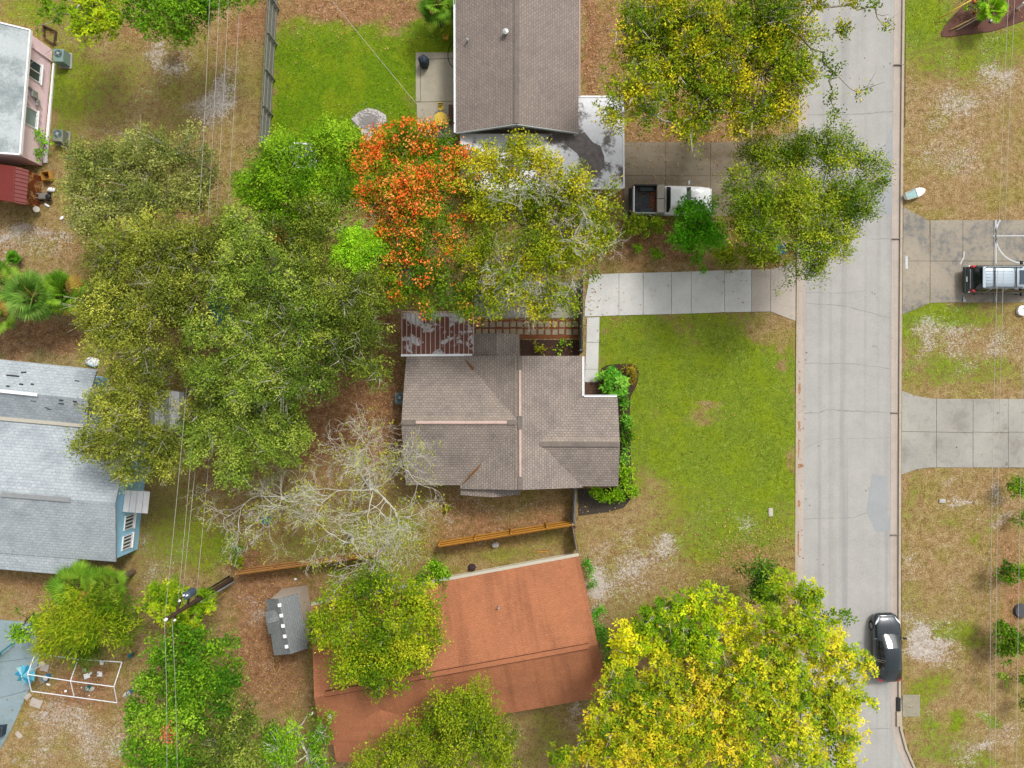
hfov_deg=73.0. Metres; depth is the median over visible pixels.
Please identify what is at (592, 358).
front walk
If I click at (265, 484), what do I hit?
leafless tree
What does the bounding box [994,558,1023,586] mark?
shrub
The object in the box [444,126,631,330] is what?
thinning tree
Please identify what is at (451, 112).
bench
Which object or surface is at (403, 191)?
flowering tree
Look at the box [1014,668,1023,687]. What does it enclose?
shrub
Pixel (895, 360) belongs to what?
gutter
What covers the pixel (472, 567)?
sack
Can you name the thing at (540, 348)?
shrub
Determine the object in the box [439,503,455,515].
shrub
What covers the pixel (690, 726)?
trumpet tree
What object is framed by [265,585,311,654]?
shed
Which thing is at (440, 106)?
chair
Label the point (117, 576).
fan palm
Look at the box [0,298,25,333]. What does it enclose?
fan palm
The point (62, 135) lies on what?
air conditioner
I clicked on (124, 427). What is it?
oak tree
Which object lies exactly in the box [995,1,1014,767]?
power line
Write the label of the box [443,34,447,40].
storage tub
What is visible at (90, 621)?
tree
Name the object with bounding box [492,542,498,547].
stone
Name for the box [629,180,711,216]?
pickup truck
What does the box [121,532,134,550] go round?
window
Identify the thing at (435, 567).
shrub
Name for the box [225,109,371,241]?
lime green tree
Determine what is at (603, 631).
shrub
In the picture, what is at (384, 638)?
shade tree
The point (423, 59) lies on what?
barbecue
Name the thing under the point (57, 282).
fan palm
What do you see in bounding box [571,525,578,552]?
wooden fence
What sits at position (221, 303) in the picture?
power line
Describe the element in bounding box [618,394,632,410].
shrub
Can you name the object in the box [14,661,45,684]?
parasol
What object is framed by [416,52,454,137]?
patio
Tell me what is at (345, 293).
oak tree
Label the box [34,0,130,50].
garden tree
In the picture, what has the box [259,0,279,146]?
wooden fence
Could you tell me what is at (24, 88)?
house
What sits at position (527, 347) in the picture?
mulch bed
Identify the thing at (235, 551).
shrub
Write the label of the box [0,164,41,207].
shed
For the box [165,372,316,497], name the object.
oak tree
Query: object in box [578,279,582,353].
wooden fence
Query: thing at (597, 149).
carport
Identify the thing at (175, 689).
power line
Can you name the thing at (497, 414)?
house
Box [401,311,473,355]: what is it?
porch roof
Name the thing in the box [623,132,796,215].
driveway
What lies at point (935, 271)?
driveway
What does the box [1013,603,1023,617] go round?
trash bin
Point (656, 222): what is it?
shrub
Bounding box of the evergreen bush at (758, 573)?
[731,552,788,608]
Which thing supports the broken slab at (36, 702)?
on the ground at (958, 584)
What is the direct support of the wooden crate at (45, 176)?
on the ground at (958, 584)
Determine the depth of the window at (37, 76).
45.66 m
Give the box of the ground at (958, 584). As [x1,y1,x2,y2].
[0,0,1023,767]
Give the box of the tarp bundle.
[85,358,98,366]
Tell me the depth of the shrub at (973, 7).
46.22 m
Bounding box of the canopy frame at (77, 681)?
[27,651,136,702]
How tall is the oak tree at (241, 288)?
10.525 m
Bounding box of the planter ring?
[1016,305,1023,315]
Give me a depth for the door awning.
44.68 m
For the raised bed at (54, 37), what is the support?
on the ground at (958, 584)
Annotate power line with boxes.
[164,1,209,619]
[164,620,166,705]
[172,625,176,737]
[178,13,218,600]
[182,0,228,595]
[196,3,239,595]
[332,1,451,145]
[990,0,1008,656]
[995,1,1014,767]
[1016,356,1023,767]
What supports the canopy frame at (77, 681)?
on the ground at (958, 584)
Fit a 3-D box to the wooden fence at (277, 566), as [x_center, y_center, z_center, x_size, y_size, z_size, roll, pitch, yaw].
[-13.414,11.809,46.125,9.531,1.789,0.197,-8,90,0]
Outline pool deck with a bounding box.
[0,620,39,748]
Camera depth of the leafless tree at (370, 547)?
40.89 m
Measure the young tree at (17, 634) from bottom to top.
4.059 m
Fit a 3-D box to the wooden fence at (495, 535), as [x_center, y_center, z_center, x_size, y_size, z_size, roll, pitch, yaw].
[-0.377,9.897,46.125,9.030,1.790,0.196,-9,90,0]
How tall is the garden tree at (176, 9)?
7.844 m
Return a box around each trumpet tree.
[545,648,756,767]
[606,579,762,677]
[718,566,882,767]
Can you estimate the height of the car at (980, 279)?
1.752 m
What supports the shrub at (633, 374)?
on the mulch bed at (630, 388)
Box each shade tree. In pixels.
[302,557,453,703]
[343,671,525,767]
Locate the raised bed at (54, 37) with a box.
[42,25,56,45]
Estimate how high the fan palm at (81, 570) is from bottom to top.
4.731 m
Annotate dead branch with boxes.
[161,720,177,746]
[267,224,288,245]
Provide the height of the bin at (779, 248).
1.025 m
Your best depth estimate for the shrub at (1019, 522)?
46.12 m
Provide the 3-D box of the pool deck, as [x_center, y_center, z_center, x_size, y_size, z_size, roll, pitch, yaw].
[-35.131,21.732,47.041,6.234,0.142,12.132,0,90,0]
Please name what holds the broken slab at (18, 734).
on the ground at (958, 584)
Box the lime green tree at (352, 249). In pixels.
[324,214,392,286]
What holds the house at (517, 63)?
on the ground at (958, 584)
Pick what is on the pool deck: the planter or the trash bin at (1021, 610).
the planter
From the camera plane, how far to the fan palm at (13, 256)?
46.19 m
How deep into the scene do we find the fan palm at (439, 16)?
44.44 m
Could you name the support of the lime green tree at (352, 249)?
on the ground at (958, 584)
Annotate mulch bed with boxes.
[520,340,578,355]
[578,489,629,515]
[595,364,638,500]
[941,0,1023,36]
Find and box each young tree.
[3,606,51,647]
[133,572,218,640]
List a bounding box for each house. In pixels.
[0,22,54,165]
[0,359,146,575]
[311,553,606,764]
[401,333,619,496]
[453,0,580,134]
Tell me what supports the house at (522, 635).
on the ground at (958, 584)
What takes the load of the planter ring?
on the ground at (958, 584)
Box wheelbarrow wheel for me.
[33,206,39,211]
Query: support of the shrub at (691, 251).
on the ground at (958, 584)
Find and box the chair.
[438,102,443,110]
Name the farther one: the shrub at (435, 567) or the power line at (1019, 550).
the shrub at (435, 567)
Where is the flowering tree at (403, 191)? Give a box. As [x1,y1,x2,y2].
[344,108,491,333]
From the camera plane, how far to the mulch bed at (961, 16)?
46.97 m
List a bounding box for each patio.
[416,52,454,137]
[474,282,578,317]
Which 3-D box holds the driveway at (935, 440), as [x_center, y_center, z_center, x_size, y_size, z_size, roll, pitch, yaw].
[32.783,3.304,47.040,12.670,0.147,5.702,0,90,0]
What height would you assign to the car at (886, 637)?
1.450 m
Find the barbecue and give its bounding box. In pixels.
[418,54,428,68]
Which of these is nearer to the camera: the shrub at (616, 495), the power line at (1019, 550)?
the power line at (1019, 550)
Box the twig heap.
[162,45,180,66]
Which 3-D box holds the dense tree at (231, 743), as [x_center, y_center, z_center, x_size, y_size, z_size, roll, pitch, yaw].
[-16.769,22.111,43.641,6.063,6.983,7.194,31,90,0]
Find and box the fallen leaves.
[0,0,1023,767]
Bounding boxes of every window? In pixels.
[25,106,39,130]
[29,58,43,84]
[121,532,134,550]
[123,513,136,530]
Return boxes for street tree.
[591,0,895,156]
[706,116,901,299]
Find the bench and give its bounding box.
[449,105,453,123]
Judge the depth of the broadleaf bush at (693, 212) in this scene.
43.25 m
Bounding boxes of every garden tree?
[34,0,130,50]
[118,0,265,49]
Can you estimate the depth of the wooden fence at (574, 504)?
46.01 m
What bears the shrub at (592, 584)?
on the ground at (958, 584)
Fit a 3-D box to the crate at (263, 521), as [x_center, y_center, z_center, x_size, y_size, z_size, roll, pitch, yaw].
[-16.616,9.212,46.825,0.500,0.350,0.449,-13,90,0]
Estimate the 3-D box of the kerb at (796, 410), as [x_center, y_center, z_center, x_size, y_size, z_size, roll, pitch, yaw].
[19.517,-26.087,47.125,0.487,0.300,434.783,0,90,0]
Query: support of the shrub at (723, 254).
on the ground at (958, 584)
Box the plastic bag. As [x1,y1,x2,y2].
[47,187,55,191]
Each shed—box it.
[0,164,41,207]
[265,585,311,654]
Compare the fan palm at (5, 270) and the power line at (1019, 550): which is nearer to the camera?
the power line at (1019, 550)
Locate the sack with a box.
[468,564,475,569]
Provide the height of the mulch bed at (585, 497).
0.090 m
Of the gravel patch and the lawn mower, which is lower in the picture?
the lawn mower
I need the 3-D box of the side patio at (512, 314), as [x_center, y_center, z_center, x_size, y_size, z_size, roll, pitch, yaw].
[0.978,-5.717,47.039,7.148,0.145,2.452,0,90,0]
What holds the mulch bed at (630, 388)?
on the ground at (958, 584)
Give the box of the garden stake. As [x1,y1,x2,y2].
[938,0,971,19]
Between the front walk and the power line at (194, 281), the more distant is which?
the front walk
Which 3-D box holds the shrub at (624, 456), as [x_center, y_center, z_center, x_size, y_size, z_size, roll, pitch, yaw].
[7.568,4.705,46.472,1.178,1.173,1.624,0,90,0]
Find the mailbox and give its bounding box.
[903,187,924,199]
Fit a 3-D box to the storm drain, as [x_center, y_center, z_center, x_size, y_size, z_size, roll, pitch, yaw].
[26.913,22.185,47.025,1.565,0.150,2.152,0,90,0]
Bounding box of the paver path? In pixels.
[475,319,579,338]
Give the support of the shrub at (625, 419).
on the mulch bed at (630, 388)
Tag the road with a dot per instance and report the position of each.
(847, 424)
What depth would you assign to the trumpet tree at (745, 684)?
38.65 m
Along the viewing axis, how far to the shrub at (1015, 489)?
45.55 m
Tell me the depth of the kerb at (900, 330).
46.98 m
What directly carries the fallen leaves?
on the ground at (958, 584)
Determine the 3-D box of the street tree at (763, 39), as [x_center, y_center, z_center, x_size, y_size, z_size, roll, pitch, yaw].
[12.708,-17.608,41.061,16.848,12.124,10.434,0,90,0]
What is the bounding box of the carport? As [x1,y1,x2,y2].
[460,96,624,195]
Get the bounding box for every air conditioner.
[52,129,70,145]
[53,49,72,68]
[395,392,403,404]
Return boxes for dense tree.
[112,613,250,767]
[178,686,274,767]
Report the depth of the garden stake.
46.27 m
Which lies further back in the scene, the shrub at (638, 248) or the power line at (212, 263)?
the shrub at (638, 248)
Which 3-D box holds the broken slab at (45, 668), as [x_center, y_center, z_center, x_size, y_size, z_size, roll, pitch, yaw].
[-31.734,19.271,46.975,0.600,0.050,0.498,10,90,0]
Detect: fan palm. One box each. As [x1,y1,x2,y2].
[0,257,22,301]
[0,267,59,323]
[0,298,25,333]
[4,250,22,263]
[35,266,92,315]
[42,559,107,610]
[81,564,135,606]
[415,0,454,27]
[975,0,1008,24]
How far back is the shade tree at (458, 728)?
40.33 m
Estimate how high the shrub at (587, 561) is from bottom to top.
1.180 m
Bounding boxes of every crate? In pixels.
[40,171,53,181]
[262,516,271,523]
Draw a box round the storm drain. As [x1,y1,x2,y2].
[896,695,919,726]
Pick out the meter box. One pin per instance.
(770, 512)
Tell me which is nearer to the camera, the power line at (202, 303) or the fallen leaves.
the power line at (202, 303)
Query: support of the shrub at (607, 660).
on the ground at (958, 584)
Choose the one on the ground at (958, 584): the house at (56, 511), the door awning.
the house at (56, 511)
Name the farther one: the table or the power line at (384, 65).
the table
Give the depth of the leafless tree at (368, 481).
41.06 m
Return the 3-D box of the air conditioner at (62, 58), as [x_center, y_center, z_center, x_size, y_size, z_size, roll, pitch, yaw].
[-30.291,-21.948,46.550,0.880,0.899,1.060,3,90,0]
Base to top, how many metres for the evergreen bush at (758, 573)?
4.649 m
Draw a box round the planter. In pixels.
[0,724,6,736]
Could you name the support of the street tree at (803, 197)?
on the ground at (958, 584)
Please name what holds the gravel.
on the gravel patch
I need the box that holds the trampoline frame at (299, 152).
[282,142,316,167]
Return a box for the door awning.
[122,488,149,512]
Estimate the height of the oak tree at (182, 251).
10.164 m
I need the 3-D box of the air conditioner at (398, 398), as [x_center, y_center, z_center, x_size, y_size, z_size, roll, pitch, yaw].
[-7.517,0.985,46.575,0.820,0.849,0.820,0,90,0]
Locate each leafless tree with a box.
[185,459,331,566]
[249,402,449,606]
[265,495,413,607]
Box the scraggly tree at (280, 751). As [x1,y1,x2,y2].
[252,705,338,767]
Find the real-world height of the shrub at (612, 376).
1.843 m
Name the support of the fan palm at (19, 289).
on the ground at (958, 584)
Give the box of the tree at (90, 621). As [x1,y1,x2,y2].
[23,580,147,676]
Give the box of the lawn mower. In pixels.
[35,192,51,200]
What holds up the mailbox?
on the ground at (958, 584)
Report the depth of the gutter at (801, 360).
47.09 m
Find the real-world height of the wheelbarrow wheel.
0.533 m
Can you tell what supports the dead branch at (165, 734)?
attached to the dense tree at (183, 709)
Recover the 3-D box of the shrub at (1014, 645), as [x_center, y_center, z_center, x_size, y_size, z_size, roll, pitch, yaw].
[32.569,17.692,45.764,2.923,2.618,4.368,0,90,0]
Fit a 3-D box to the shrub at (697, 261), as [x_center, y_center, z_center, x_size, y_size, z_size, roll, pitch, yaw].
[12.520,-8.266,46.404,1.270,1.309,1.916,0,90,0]
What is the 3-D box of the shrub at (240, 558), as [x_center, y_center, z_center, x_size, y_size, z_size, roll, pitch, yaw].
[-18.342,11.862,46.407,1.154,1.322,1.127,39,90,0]
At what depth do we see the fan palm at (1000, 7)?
45.31 m
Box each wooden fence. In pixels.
[235,550,379,574]
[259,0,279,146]
[438,520,573,547]
[570,488,576,524]
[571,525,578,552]
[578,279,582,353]
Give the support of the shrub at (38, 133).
on the ground at (958, 584)
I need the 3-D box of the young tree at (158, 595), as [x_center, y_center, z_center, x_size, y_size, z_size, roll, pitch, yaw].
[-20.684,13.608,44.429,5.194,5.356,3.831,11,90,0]
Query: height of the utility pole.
8.566 m
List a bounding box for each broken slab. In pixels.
[15,731,22,738]
[30,697,42,708]
[40,664,49,671]
[45,702,53,708]
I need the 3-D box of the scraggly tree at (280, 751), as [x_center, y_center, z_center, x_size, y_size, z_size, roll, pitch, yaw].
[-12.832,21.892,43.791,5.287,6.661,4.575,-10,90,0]
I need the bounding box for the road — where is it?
[797,0,904,767]
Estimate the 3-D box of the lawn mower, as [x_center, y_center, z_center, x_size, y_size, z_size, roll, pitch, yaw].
[-31.711,-12.674,46.542,1.389,0.910,0.540,0,90,0]
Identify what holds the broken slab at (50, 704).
on the ground at (958, 584)
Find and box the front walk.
[585,317,599,381]
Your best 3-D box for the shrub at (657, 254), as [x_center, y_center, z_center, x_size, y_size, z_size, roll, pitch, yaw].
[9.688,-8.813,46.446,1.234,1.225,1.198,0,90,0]
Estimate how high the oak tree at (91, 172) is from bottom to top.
8.742 m
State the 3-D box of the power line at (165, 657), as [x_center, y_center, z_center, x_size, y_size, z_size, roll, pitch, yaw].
[-19.426,22.555,38.659,0.020,0.539,18.835,1,90,0]
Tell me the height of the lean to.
2.100 m
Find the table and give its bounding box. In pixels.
[434,112,446,126]
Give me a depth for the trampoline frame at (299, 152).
46.20 m
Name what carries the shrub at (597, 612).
on the ground at (958, 584)
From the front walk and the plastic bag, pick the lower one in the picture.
the front walk
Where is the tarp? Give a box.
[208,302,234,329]
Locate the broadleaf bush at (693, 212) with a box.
[664,191,728,257]
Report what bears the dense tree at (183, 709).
on the ground at (958, 584)
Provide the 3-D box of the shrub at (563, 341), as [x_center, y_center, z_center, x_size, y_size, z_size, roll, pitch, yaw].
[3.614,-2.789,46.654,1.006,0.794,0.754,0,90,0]
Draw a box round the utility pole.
[165,575,234,621]
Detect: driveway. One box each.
[584,260,795,320]
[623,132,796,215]
[901,391,1023,474]
[902,207,1023,314]
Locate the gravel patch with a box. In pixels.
[352,108,386,139]
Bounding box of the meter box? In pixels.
[768,508,772,515]
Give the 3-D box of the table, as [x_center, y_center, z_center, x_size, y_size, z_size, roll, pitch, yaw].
[-4.776,-17.732,46.610,0.920,0.710,0.915,0,90,0]
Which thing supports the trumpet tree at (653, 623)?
on the ground at (958, 584)
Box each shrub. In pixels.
[32,128,53,162]
[227,544,243,554]
[230,553,245,568]
[404,554,451,593]
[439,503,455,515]
[532,340,546,355]
[558,338,572,347]
[581,554,596,578]
[587,579,597,589]
[588,462,641,504]
[591,604,608,625]
[593,364,630,396]
[595,623,613,655]
[603,653,612,667]
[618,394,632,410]
[619,410,635,431]
[619,424,636,447]
[619,446,633,465]
[620,211,666,241]
[620,360,639,385]
[631,242,644,254]
[646,244,665,260]
[681,245,696,254]
[689,249,709,273]
[708,238,783,272]
[961,0,986,12]
[987,619,1023,686]
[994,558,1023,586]
[1005,473,1023,499]
[1010,509,1023,525]
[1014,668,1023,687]
[1017,694,1023,711]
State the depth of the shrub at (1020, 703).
45.76 m
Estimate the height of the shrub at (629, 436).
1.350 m
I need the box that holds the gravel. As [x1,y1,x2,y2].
[347,103,387,134]
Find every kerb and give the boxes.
[794,1,801,767]
[898,0,915,767]
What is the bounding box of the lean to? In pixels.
[149,390,191,429]
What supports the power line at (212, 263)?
attached to the utility pole
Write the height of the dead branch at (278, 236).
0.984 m
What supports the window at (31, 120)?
in the house at (24, 88)
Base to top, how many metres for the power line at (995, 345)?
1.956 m
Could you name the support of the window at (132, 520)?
in the house at (56, 511)
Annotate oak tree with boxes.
[49,117,228,249]
[62,202,245,397]
[63,373,204,494]
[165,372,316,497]
[177,198,346,444]
[255,187,398,395]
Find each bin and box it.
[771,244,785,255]
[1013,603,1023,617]
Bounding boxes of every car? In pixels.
[869,612,906,681]
[963,261,1023,295]
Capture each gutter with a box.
[797,1,808,766]
[890,0,912,767]

